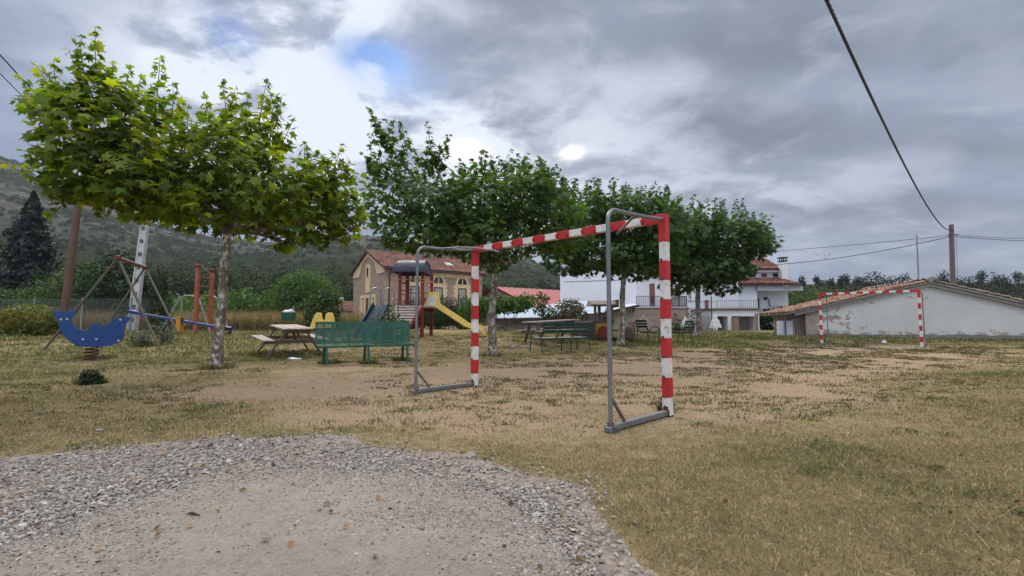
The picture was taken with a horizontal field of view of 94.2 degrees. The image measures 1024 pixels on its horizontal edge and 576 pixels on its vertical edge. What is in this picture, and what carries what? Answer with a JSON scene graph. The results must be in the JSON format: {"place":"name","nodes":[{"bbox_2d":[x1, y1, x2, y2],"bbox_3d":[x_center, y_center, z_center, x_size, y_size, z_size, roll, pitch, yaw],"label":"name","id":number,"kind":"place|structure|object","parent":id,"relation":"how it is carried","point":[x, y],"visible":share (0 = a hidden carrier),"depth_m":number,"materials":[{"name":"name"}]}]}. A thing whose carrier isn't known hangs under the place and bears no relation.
{"place":"outdoors","nodes":[
{"label":"outdoors","id":0,"kind":"place"},
{"bbox_2d":[0,306,365,330],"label":"tall meadow grass","id":1,"kind":"structure","parent":0,"point":[252,321],"depth_m":27.12,"materials":[{"name":"plant"}]},
{"bbox_2d":[0,156,559,290],"bbox_3d":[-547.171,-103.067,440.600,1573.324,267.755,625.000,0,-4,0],"label":"mountain","id":2,"kind":"structure","parent":0,"point":[89,254],"depth_m":363.43,"materials":[{"name":"plant"}]},
{"bbox_2d":[0,157,560,294],"bbox_3d":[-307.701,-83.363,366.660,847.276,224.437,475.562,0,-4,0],"label":"mountain woodland","id":3,"kind":"object","parent":2,"relation":"on","point":[64,242],"visible":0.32,"depth_m":358.90,"materials":[{"name":"plant"}]},
{"bbox_2d":[0,467,572,575],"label":"track","id":4,"kind":"structure","parent":0,"point":[303,552],"depth_m":2.12,"materials":[{"name":"gravel"}]},
{"bbox_2d":[69,334,704,410],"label":"grass","id":5,"kind":"structure","parent":0,"point":[398,358],"depth_m":11.40,"materials":[{"name":"plant"}]},
{"bbox_2d":[0,325,1023,575],"bbox_3d":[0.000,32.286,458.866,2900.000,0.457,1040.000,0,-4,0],"label":"ground","id":6,"kind":"structure","parent":0,"point":[352,383],"depth_m":4.73,"materials":[{"name":"soil"}]},
{"bbox_2d":[0,287,28,309],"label":"broadleaf tree","id":7,"kind":"object","parent":6,"relation":"on","point":[8,294],"visible":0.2,"depth_m":39.56,"materials":[{"name":"green plant"}]},
{"bbox_2d":[0,190,64,304],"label":"spruce","id":8,"kind":"object","parent":6,"relation":"on","point":[30,239],"visible":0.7,"depth_m":47.57,"materials":[{"name":"green plant"}]},
{"bbox_2d":[0,303,73,335],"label":"yellow bush","id":9,"kind":"object","parent":6,"relation":"on","point":[36,322],"visible":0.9,"depth_m":20.54,"materials":[{"name":"green plant"}]},
{"bbox_2d":[8,276,74,310],"bbox_3d":[-38.553,1.078,40.020,5.699,4.646,4.132,1,-4,-9],"label":"broadleaf tree","id":10,"kind":"object","parent":6,"relation":"on","point":[33,288],"visible":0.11,"depth_m":39.18,"materials":[{"name":"green plant"}]},
{"bbox_2d":[19,261,115,314],"bbox_3d":[-30.800,0.562,34.072,6.751,4.891,4.955,1,-4,-11],"label":"broadleaf tree","id":11,"kind":"object","parent":6,"relation":"on","point":[53,296],"visible":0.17,"depth_m":32.90,"materials":[{"name":"green plant"}]},
{"bbox_2d":[59,202,81,334],"bbox_3d":[-20.483,-1.173,22.067,0.739,7.046,0.330,0,-4,0],"label":"wooden pole","id":12,"kind":"object","parent":6,"relation":"on","point":[69,273],"visible":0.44,"depth_m":21.99,"materials":[{"name":"brown wood"}]},
{"bbox_2d":[52,311,130,360],"bbox_3d":[-10.386,1.186,11.751,1.452,1.232,0.600,3,-5,-41],"label":"spring rocker","id":13,"kind":"object","parent":6,"relation":"on","point":[98,336],"visible":0.98,"depth_m":11.63,"materials":[{"name":"blue plastic"}]},
{"bbox_2d":[0,297,182,331],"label":"chain link fence","id":14,"kind":"object","parent":6,"relation":"on","point":[130,315],"visible":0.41,"depth_m":25.75,"materials":[{"name":"metal"}]},
{"bbox_2d":[78,369,104,383],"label":"shrub","id":15,"kind":"object","parent":6,"relation":"on","point":[87,375],"visible":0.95,"depth_m":7.20,"materials":[{"name":"green plant"}]},
{"bbox_2d":[43,255,181,349],"bbox_3d":[-13.134,0.531,16.255,3.300,3.065,5.716,2,-4,-24],"label":"swing frame","id":16,"kind":"object","parent":6,"relation":"on","point":[119,258],"visible":0.84,"depth_m":14.39,"materials":[{"name":"brown paint"}]},
{"bbox_2d":[70,246,156,315],"bbox_3d":[-25.893,0.023,31.027,4.978,5.544,3.525,1,-4,-10],"label":"broadleaf tree","id":17,"kind":"object","parent":6,"relation":"on","point":[117,276],"visible":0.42,"depth_m":30.36,"materials":[{"name":"green plant"}]},
{"bbox_2d":[112,274,155,317],"bbox_3d":[-22.174,0.830,28.007,2.337,3.510,1.658,0,-4,-4],"label":"broadleaf tree","id":18,"kind":"object","parent":6,"relation":"on","point":[125,288],"visible":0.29,"depth_m":27.66,"materials":[{"name":"green plant"}]},
{"bbox_2d":[126,202,149,331],"bbox_3d":[-20.483,-1.491,26.164,0.959,8.144,0.240,0,-4,0],"label":"lattice pole","id":19,"kind":"object","parent":6,"relation":"on","point":[141,251],"visible":0.48,"depth_m":26.08,"materials":[{"name":"white concrete"}]},
{"bbox_2d":[126,332,152,346],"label":"shrub","id":20,"kind":"object","parent":6,"relation":"on","point":[141,340],"visible":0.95,"depth_m":15.03,"materials":[{"name":"green plant"}]},
{"bbox_2d":[51,287,262,315],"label":"thicket","id":21,"kind":"object","parent":6,"relation":"on","point":[246,304],"visible":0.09,"depth_m":58.20,"materials":[{"name":"green plant"}]},
{"bbox_2d":[142,265,174,331],"bbox_3d":[-18.526,0.524,25.029,1.487,3.712,1.208,1,-4,-11],"label":"cypress","id":22,"kind":"object","parent":6,"relation":"on","point":[160,278],"visible":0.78,"depth_m":24.91,"materials":[{"name":"green plant"}]},
{"bbox_2d":[142,321,180,343],"bbox_3d":[-11.795,1.516,15.914,1.187,0.855,0.928,1,-4,-13],"label":"shrub","id":23,"kind":"object","parent":6,"relation":"on","point":[162,334],"visible":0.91,"depth_m":15.88,"materials":[{"name":"green plant"}]},
{"bbox_2d":[126,307,233,334],"bbox_3d":[-14.832,1.490,21.262,4.728,1.322,0.356,0,-4,0],"label":"seesaw","id":24,"kind":"object","parent":6,"relation":"on","point":[180,321],"visible":0.67,"depth_m":21.21,"materials":[{"name":"blue paint"}]},
{"bbox_2d":[0,26,369,368],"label":"plane tree","id":25,"kind":"object","parent":6,"relation":"on","point":[135,169],"visible":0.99,"depth_m":9.44,"materials":[{"name":"green plant"}]},
{"bbox_2d":[160,295,227,332],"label":"climbing arch","id":26,"kind":"structure","parent":6,"relation":"on","point":[192,310],"depth_m":23.08,"materials":[{"name":"paint"}]},
{"bbox_2d":[192,262,214,333],"bbox_3d":[-14.739,0.529,22.963,0.483,3.436,1.106,-1,-4,8],"label":"climbing post","id":27,"kind":"object","parent":6,"relation":"on","point":[198,268],"visible":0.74,"depth_m":22.68,"materials":[{"name":"red wood"}]},
{"bbox_2d":[109,257,353,313],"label":"poplar wood","id":28,"kind":"object","parent":6,"relation":"on","point":[187,285],"visible":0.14,"depth_m":88.18,"materials":[{"name":"plant"}]},
{"bbox_2d":[281,306,295,323],"bbox_3d":[-8.911,1.383,18.962,0.500,1.314,0.425,0,-4,0],"label":"litter bin","id":29,"kind":"object","parent":6,"relation":"on","point":[288,315],"visible":0.97,"depth_m":18.80,"materials":[{"name":"green paint"}]},
{"bbox_2d":[251,324,330,357],"bbox_3d":[-6.259,1.480,13.424,1.690,0.795,1.913,3,-2,-37],"label":"picnic table","id":30,"kind":"object","parent":6,"relation":"on","point":[293,329],"visible":0.88,"depth_m":13.02,"materials":[{"name":"brown wood"}]},
{"bbox_2d":[254,269,342,314],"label":"round bush","id":31,"kind":"object","parent":6,"relation":"on","point":[296,288],"visible":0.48,"depth_m":60.69,"materials":[{"name":"green plant"}]},
{"bbox_2d":[299,288,344,329],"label":"tree","id":32,"kind":"object","parent":6,"relation":"on","point":[330,303],"visible":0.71,"depth_m":25.60,"materials":[{"name":"green plant"}]},
{"bbox_2d":[310,312,334,334],"bbox_3d":[-6.551,1.379,16.444,0.824,1.067,0.231,0,-4,0],"label":"yellow rocker","id":33,"kind":"object","parent":6,"relation":"on","point":[329,317],"visible":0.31,"depth_m":16.37,"materials":[{"name":"plastic"}]},
{"bbox_2d":[315,297,352,315],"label":"house","id":34,"kind":"structure","parent":6,"relation":"on","point":[347,305],"depth_m":56.78,"materials":[{"name":"paint"}]},
{"bbox_2d":[0,430,670,575],"bbox_3d":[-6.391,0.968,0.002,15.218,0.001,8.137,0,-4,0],"label":"gravel verge","id":35,"kind":"structure","parent":6,"relation":"on","point":[607,554],"depth_m":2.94,"materials":[{"name":"gravel"}]},
{"bbox_2d":[315,322,414,364],"bbox_3d":[-3.359,1.258,10.963,2.150,0.959,0.585,2,-4,-28],"label":"park bench","id":36,"kind":"object","parent":6,"relation":"on","point":[364,335],"visible":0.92,"depth_m":11.07,"materials":[{"name":"green paint"}]},
{"bbox_2d":[355,287,398,338],"bbox_3d":[-4.855,0.968,17.286,0.849,2.021,2.391,-1,-4,12],"label":"slide","id":37,"kind":"object","parent":6,"relation":"on","point":[372,310],"visible":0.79,"depth_m":17.31,"materials":[{"name":"grey metal"}]},
{"bbox_2d":[368,308,405,339],"bbox_3d":[-4.363,1.327,16.656,1.569,1.333,1.184,1,-4,-14],"label":"clipped shrub","id":38,"kind":"object","parent":6,"relation":"on","point":[387,313],"visible":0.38,"depth_m":16.52,"materials":[{"name":"green plant"}]},
{"bbox_2d":[401,299,428,328],"bbox_3d":[-6.819,1.763,31.933,2.567,2.137,2.315,0,-4,-4],"label":"clipped shrub","id":39,"kind":"object","parent":6,"relation":"on","point":[412,304],"visible":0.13,"depth_m":31.71,"materials":[{"name":"green plant"}]},
{"bbox_2d":[350,246,487,325],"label":"stone house","id":40,"kind":"structure","parent":6,"relation":"on","point":[374,268],"depth_m":52.16,"materials":[{"name":"stone"}]},
{"bbox_2d":[410,286,419,305],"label":"door","id":41,"kind":"structure","parent":40,"relation":"in","point":[411,287],"depth_m":49.92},
{"bbox_2d":[434,287,442,303],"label":"door","id":42,"kind":"structure","parent":40,"relation":"in","point":[436,289],"depth_m":51.82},
{"bbox_2d":[458,288,466,305],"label":"door","id":43,"kind":"structure","parent":40,"relation":"in","point":[461,291],"depth_m":53.59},
{"bbox_2d":[382,260,485,336],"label":"play tower","id":44,"kind":"structure","parent":6,"relation":"on","point":[406,268],"depth_m":19.66,"materials":[{"name":"red wood"}]},
{"bbox_2d":[418,294,456,328],"bbox_3d":[-5.019,1.600,31.976,3.027,2.456,2.893,1,-4,-8],"label":"clipped shrub","id":45,"kind":"object","parent":6,"relation":"on","point":[438,323],"visible":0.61,"depth_m":31.45,"materials":[{"name":"green plant"}]},
{"bbox_2d":[445,295,484,328],"bbox_3d":[-3.142,1.603,31.946,2.951,2.456,2.954,0,-4,-2],"label":"clipped shrub","id":46,"kind":"object","parent":6,"relation":"on","point":[457,325],"visible":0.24,"depth_m":31.56,"materials":[{"name":"green plant"}]},
{"bbox_2d":[351,106,597,355],"bbox_3d":[-1.012,-1.630,13.462,7.053,7.165,3.899,0,-4,0],"label":"plane tree","id":47,"kind":"object","parent":6,"relation":"on","point":[456,223],"visible":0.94,"depth_m":13.05,"materials":[{"name":"green plant"}]},
{"bbox_2d":[457,292,536,330],"bbox_3d":[-0.806,1.358,27.314,4.665,2.347,1.343,1,-4,-12],"label":"vine hedge","id":48,"kind":"object","parent":6,"relation":"on","point":[509,305],"visible":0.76,"depth_m":27.22,"materials":[{"name":"green plant"}]},
{"bbox_2d":[0,344,1023,568],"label":"fallen leaves","id":49,"kind":"object","parent":6,"relation":"on","point":[378,497],"visible":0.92,"depth_m":2.69,"materials":[{"name":"brown plant"}]},
{"bbox_2d":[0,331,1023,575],"bbox_3d":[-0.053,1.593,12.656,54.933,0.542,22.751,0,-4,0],"label":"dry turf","id":50,"kind":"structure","parent":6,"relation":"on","point":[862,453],"depth_m":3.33,"materials":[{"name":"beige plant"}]},
{"bbox_2d":[0,336,1023,441],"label":"grass tufts","id":51,"kind":"object","parent":6,"relation":"on","point":[875,355],"visible":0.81,"depth_m":7.89,"materials":[{"name":"plant"}]},
{"bbox_2d":[0,352,1023,537],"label":"weeds","id":52,"kind":"object","parent":6,"relation":"on","point":[1020,511],"visible":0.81,"depth_m":3.80,"materials":[{"name":"green plant"}]},
{"bbox_2d":[482,287,559,324],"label":"barn","id":53,"kind":"structure","parent":6,"relation":"on","point":[554,295],"depth_m":56.29,"materials":[{"name":"beige paint"}]},
{"bbox_2d":[482,279,559,292],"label":"wood behind barn","id":54,"kind":"object","parent":6,"relation":"on","point":[485,288],"depth_m":68.53,"materials":[{"name":"green plant"}]},
{"bbox_2d":[23,390,1023,575],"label":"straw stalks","id":55,"kind":"object","parent":6,"relation":"on","point":[688,479],"visible":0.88,"depth_m":3.25,"materials":[{"name":"beige plant"}]},
{"bbox_2d":[411,208,673,432],"bbox_3d":[0.152,0.317,5.670,1.116,2.084,3.200,4,-5,-44],"label":"handball goal","id":56,"kind":"object","parent":6,"relation":"on","point":[662,222],"visible":0.97,"depth_m":4.95,"materials":[{"name":"red paint"}]},
{"bbox_2d":[528,291,556,326],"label":"sapling","id":57,"kind":"object","parent":6,"relation":"on","point":[542,310],"visible":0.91,"depth_m":24.91,"materials":[{"name":"green plant"}]},
{"bbox_2d":[516,319,583,344],"bbox_3d":[1.416,1.556,16.994,2.007,0.794,1.690,-1,-3,-28],"label":"picnic table","id":58,"kind":"object","parent":6,"relation":"on","point":[528,330],"visible":0.76,"depth_m":16.84,"materials":[{"name":"brown wood"}]},
{"bbox_2d":[495,300,606,330],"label":"shed","id":59,"kind":"structure","parent":6,"relation":"on","point":[518,324],"depth_m":29.93,"materials":[{"name":"grey stone"}]},
{"bbox_2d":[514,322,524,329],"bbox_3d":[0.454,2.404,29.875,0.671,0.551,0.059,0,-4,0],"label":"door","id":60,"kind":"structure","parent":59,"relation":"in","point":[518,325],"depth_m":29.85,"materials":[{"name":"brown wood"}]},
{"bbox_2d":[529,323,590,353],"bbox_3d":[1.505,1.523,14.670,1.888,0.898,0.731,3,-5,-33],"label":"slatted bench","id":61,"kind":"object","parent":6,"relation":"on","point":[586,326],"visible":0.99,"depth_m":14.42,"materials":[{"name":"green paint"}]},
{"bbox_2d":[549,298,587,326],"bbox_3d":[2.901,1.476,24.986,2.173,1.954,1.688,0,-4,-4],"label":"reddish bush","id":62,"kind":"object","parent":6,"relation":"on","point":[565,312],"visible":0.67,"depth_m":24.72,"materials":[{"name":"green plant"}]},
{"bbox_2d":[560,267,635,313],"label":"white gable house","id":63,"kind":"structure","parent":6,"relation":"on","point":[581,288],"depth_m":39.76,"materials":[{"name":"paint"}]},
{"bbox_2d":[570,300,634,338],"bbox_3d":[3.749,1.309,20.007,2.573,1.583,1.440,0,-4,0],"label":"toy train","id":64,"kind":"object","parent":6,"relation":"on","point":[598,329],"visible":0.63,"depth_m":19.41,"materials":[{"name":"brown wood"}]},
{"bbox_2d":[529,176,697,345],"bbox_3d":[3.666,-1.184,17.353,6.475,6.672,4.348,0,-4,0],"label":"plane tree","id":65,"kind":"object","parent":6,"relation":"on","point":[635,258],"visible":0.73,"depth_m":16.76,"materials":[{"name":"green plant"}]},
{"bbox_2d":[592,303,638,328],"bbox_3d":[7.387,2.223,35.167,3.162,2.428,3.533,0,-4,0],"label":"lean to","id":66,"kind":"object","parent":6,"relation":"on","point":[630,314],"visible":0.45,"depth_m":33.93,"materials":[{"name":"beige paint"}]},
{"bbox_2d":[635,320,660,342],"bbox_3d":[5.218,1.674,18.289,0.731,0.898,0.658,2,-4,-28],"label":"garden chair","id":67,"kind":"object","parent":6,"relation":"on","point":[641,325],"visible":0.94,"depth_m":18.13,"materials":[{"name":"green paint"}]},
{"bbox_2d":[631,296,689,330],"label":"block terrace","id":68,"kind":"structure","parent":6,"relation":"on","point":[651,314],"depth_m":36.95,"materials":[{"name":"concrete"}]},
{"bbox_2d":[671,313,684,333],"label":"shrub","id":69,"kind":"object","parent":6,"relation":"on","point":[675,325],"visible":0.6,"depth_m":28.83,"materials":[{"name":"green plant"}]},
{"bbox_2d":[625,261,738,319],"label":"white terrace house","id":70,"kind":"structure","parent":6,"relation":"on","point":[646,289],"depth_m":43.04,"materials":[{"name":"paint"}]},
{"bbox_2d":[649,284,654,305],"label":"door","id":71,"kind":"structure","parent":70,"relation":"in","point":[652,286],"depth_m":42.98,"materials":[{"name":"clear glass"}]},
{"bbox_2d":[671,320,693,342],"bbox_3d":[6.681,1.731,18.756,0.658,0.898,0.731,3,-5,-40],"label":"garden chair","id":72,"kind":"object","parent":6,"relation":"on","point":[688,322],"visible":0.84,"depth_m":18.58,"materials":[{"name":"green paint"}]},
{"bbox_2d":[681,306,702,332],"bbox_3d":[10.955,1.961,28.885,1.251,1.732,1.142,-1,-4,13],"label":"shrub","id":73,"kind":"object","parent":6,"relation":"on","point":[693,328],"visible":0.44,"depth_m":28.92,"materials":[{"name":"green plant"}]},
{"bbox_2d":[701,296,712,329],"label":"garden gate","id":74,"kind":"structure","parent":6,"relation":"on","point":[705,323],"depth_m":35.41,"materials":[{"name":"metal"}]},
{"bbox_2d":[643,194,784,336],"bbox_3d":[10.228,-1.340,23.928,7.875,7.697,5.280,0,-4,0],"label":"plane tree","id":75,"kind":"object","parent":6,"relation":"on","point":[732,254],"visible":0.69,"depth_m":22.99,"materials":[{"name":"green plant"}]},
{"bbox_2d":[709,315,721,330],"bbox_3d":[14.893,2.529,34.909,0.835,1.287,0.856,0,-4,0],"label":"parasol","id":76,"kind":"object","parent":6,"relation":"on","point":[715,322],"visible":0.9,"depth_m":34.74,"materials":[{"name":"white fabric"}]},
{"bbox_2d":[691,300,760,330],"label":"house","id":77,"kind":"structure","parent":6,"relation":"on","point":[739,318],"depth_m":37.95,"materials":[{"name":"paint"}]},
{"bbox_2d":[739,317,748,329],"bbox_3d":[18.657,2.939,38.854,1.300,1.205,0.069,0,-4,0],"label":"garage door","id":78,"kind":"structure","parent":77,"relation":"in","point":[743,321],"depth_m":38.82,"materials":[{"name":"metal"}]},
{"bbox_2d":[738,257,802,327],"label":"white porch house","id":79,"kind":"structure","parent":6,"relation":"on","point":[770,285],"depth_m":46.60,"materials":[{"name":"paint"}]},
{"bbox_2d":[759,306,782,329],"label":"garden bush","id":80,"kind":"object","parent":6,"relation":"on","point":[764,322],"visible":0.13,"depth_m":39.36,"materials":[{"name":"green plant"}]},
{"bbox_2d":[788,285,839,305],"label":"garden bush","id":81,"kind":"object","parent":6,"relation":"on","point":[813,295],"visible":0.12,"depth_m":51.22,"materials":[{"name":"green plant"}]},
{"bbox_2d":[807,287,856,300],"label":"garden bush","id":82,"kind":"object","parent":6,"relation":"on","point":[832,292],"visible":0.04,"depth_m":59.70,"materials":[{"name":"green plant"}]},
{"bbox_2d":[818,290,926,347],"bbox_3d":[13.983,1.193,18.568,1.116,2.084,3.200,4,-5,-44],"label":"handball goal","id":83,"kind":"object","parent":6,"relation":"on","point":[919,295],"visible":0.96,"depth_m":17.85,"materials":[{"name":"metal"}]},
{"bbox_2d":[758,277,1023,339],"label":"tiled shed","id":84,"kind":"structure","parent":6,"relation":"on","point":[954,310],"depth_m":22.67,"materials":[{"name":"paint"}]},
{"bbox_2d":[916,235,918,278],"bbox_3d":[24.017,-0.114,28.074,0.177,6.056,0.090,0,-4,0],"label":"mast","id":85,"kind":"object","parent":6,"relation":"on","point":[917,256],"visible":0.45,"depth_m":28.16,"materials":[{"name":"metal"}]},
{"bbox_2d":[949,224,959,283],"bbox_3d":[32.687,-0.673,35.129,0.925,8.119,0.380,0,-4,0],"label":"utility pole","id":86,"kind":"object","parent":6,"relation":"on","point":[952,270],"visible":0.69,"depth_m":35.15,"materials":[{"name":"concrete"}]},
{"bbox_2d":[728,236,949,266],"bbox_3d":[25.753,-2.832,39.233,15.668,1.458,0.047,-2,-5,31],"label":"power line","id":87,"kind":"object","parent":86,"relation":"attached to","point":[853,255],"visible":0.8,"depth_m":38.12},
{"bbox_2d":[782,235,948,250],"bbox_3d":[25.006,-3.416,39.325,17.249,0.491,0.033,-2,-4,28],"label":"power line","id":88,"kind":"object","parent":86,"relation":"attached to","point":[866,243],"visible":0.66,"depth_m":37.66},
{"bbox_2d":[824,0,948,229],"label":"twisted cable","id":89,"kind":"object","parent":86,"relation":"attached to","point":[838,26],"visible":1,"depth_m":9.73,"materials":[{"name":"rubber"}]},
{"bbox_2d":[0,328,1023,355],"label":"green edge grass","id":90,"kind":"structure","parent":0,"point":[728,344],"depth_m":19.26,"materials":[{"name":"plant"}]},
{"bbox_2d":[0,0,1023,283],"label":"sky","id":91,"kind":"structure","parent":0,"point":[764,103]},
{"bbox_2d":[788,283,1023,298],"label":"wooded hill","id":92,"kind":"structure","parent":0,"point":[877,284],"depth_m":155.56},
{"bbox_2d":[798,276,806,287],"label":"pine tree","id":93,"kind":"object","parent":92,"relation":"on","point":[802,281],"visible":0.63,"depth_m":136.13,"materials":[{"name":"green plant"}]},
{"bbox_2d":[812,275,821,287],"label":"pine tree","id":94,"kind":"object","parent":92,"relation":"on","point":[816,280],"visible":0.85,"depth_m":154.29,"materials":[{"name":"green plant"}]},
{"bbox_2d":[828,277,835,292],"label":"pine tree","id":95,"kind":"object","parent":92,"relation":"on","point":[831,282],"visible":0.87,"depth_m":138.54,"materials":[{"name":"green plant"}]},
{"bbox_2d":[836,276,844,289],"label":"pine tree","id":96,"kind":"object","parent":92,"relation":"on","point":[840,281],"visible":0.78,"depth_m":141.76,"materials":[{"name":"green plant"}]},
{"bbox_2d":[841,273,850,285],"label":"pine tree","id":97,"kind":"object","parent":92,"relation":"on","point":[846,279],"visible":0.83,"depth_m":153.63,"materials":[{"name":"green plant"}]},
{"bbox_2d":[851,275,862,285],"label":"pine tree","id":98,"kind":"object","parent":92,"relation":"on","point":[857,280],"visible":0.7,"depth_m":152.53,"materials":[{"name":"green plant"}]},
{"bbox_2d":[858,276,875,287],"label":"pine tree","id":99,"kind":"object","parent":92,"relation":"on","point":[867,284],"visible":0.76,"depth_m":135.35,"materials":[{"name":"green plant"}]},
{"bbox_2d":[863,271,886,285],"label":"pine tree","id":100,"kind":"object","parent":92,"relation":"on","point":[877,277],"visible":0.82,"depth_m":151.00,"materials":[{"name":"green plant"}]},
{"bbox_2d":[880,276,904,284],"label":"pine tree","id":101,"kind":"object","parent":92,"relation":"on","point":[890,279],"visible":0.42,"depth_m":145.62,"materials":[{"name":"green plant"}]},
{"bbox_2d":[895,272,911,281],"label":"pine tree","id":102,"kind":"object","parent":92,"relation":"on","point":[903,278],"visible":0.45,"depth_m":151.61,"materials":[{"name":"green plant"}]},
{"bbox_2d":[788,277,1023,304],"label":"hill woodland","id":103,"kind":"object","parent":92,"relation":"on","point":[1018,292],"visible":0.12,"depth_m":137.13,"materials":[{"name":"green plant"}]},
{"bbox_2d":[935,270,949,282],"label":"pine tree","id":104,"kind":"object","parent":92,"relation":"on","point":[943,279],"visible":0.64,"depth_m":145.45,"materials":[{"name":"green plant"}]},
{"bbox_2d":[957,274,986,288],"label":"pine tree","id":105,"kind":"object","parent":92,"relation":"on","point":[967,283],"visible":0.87,"depth_m":143.49,"materials":[{"name":"green plant"}]},
{"bbox_2d":[974,269,988,286],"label":"pine tree","id":106,"kind":"object","parent":92,"relation":"on","point":[982,273],"visible":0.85,"depth_m":148.67,"materials":[{"name":"green plant"}]},
{"bbox_2d":[985,272,1005,286],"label":"pine tree","id":107,"kind":"object","parent":92,"relation":"on","point":[995,281],"visible":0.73,"depth_m":155.11,"materials":[{"name":"green plant"}]},
{"bbox_2d":[998,273,1015,294],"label":"pine tree","id":108,"kind":"object","parent":92,"relation":"on","point":[1006,281],"visible":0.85,"depth_m":135.31,"materials":[{"name":"green plant"}]},
{"bbox_2d":[1011,270,1023,286],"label":"pine tree","id":109,"kind":"object","parent":92,"relation":"on","point":[1018,276],"visible":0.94,"depth_m":148.77,"materials":[{"name":"green plant"}]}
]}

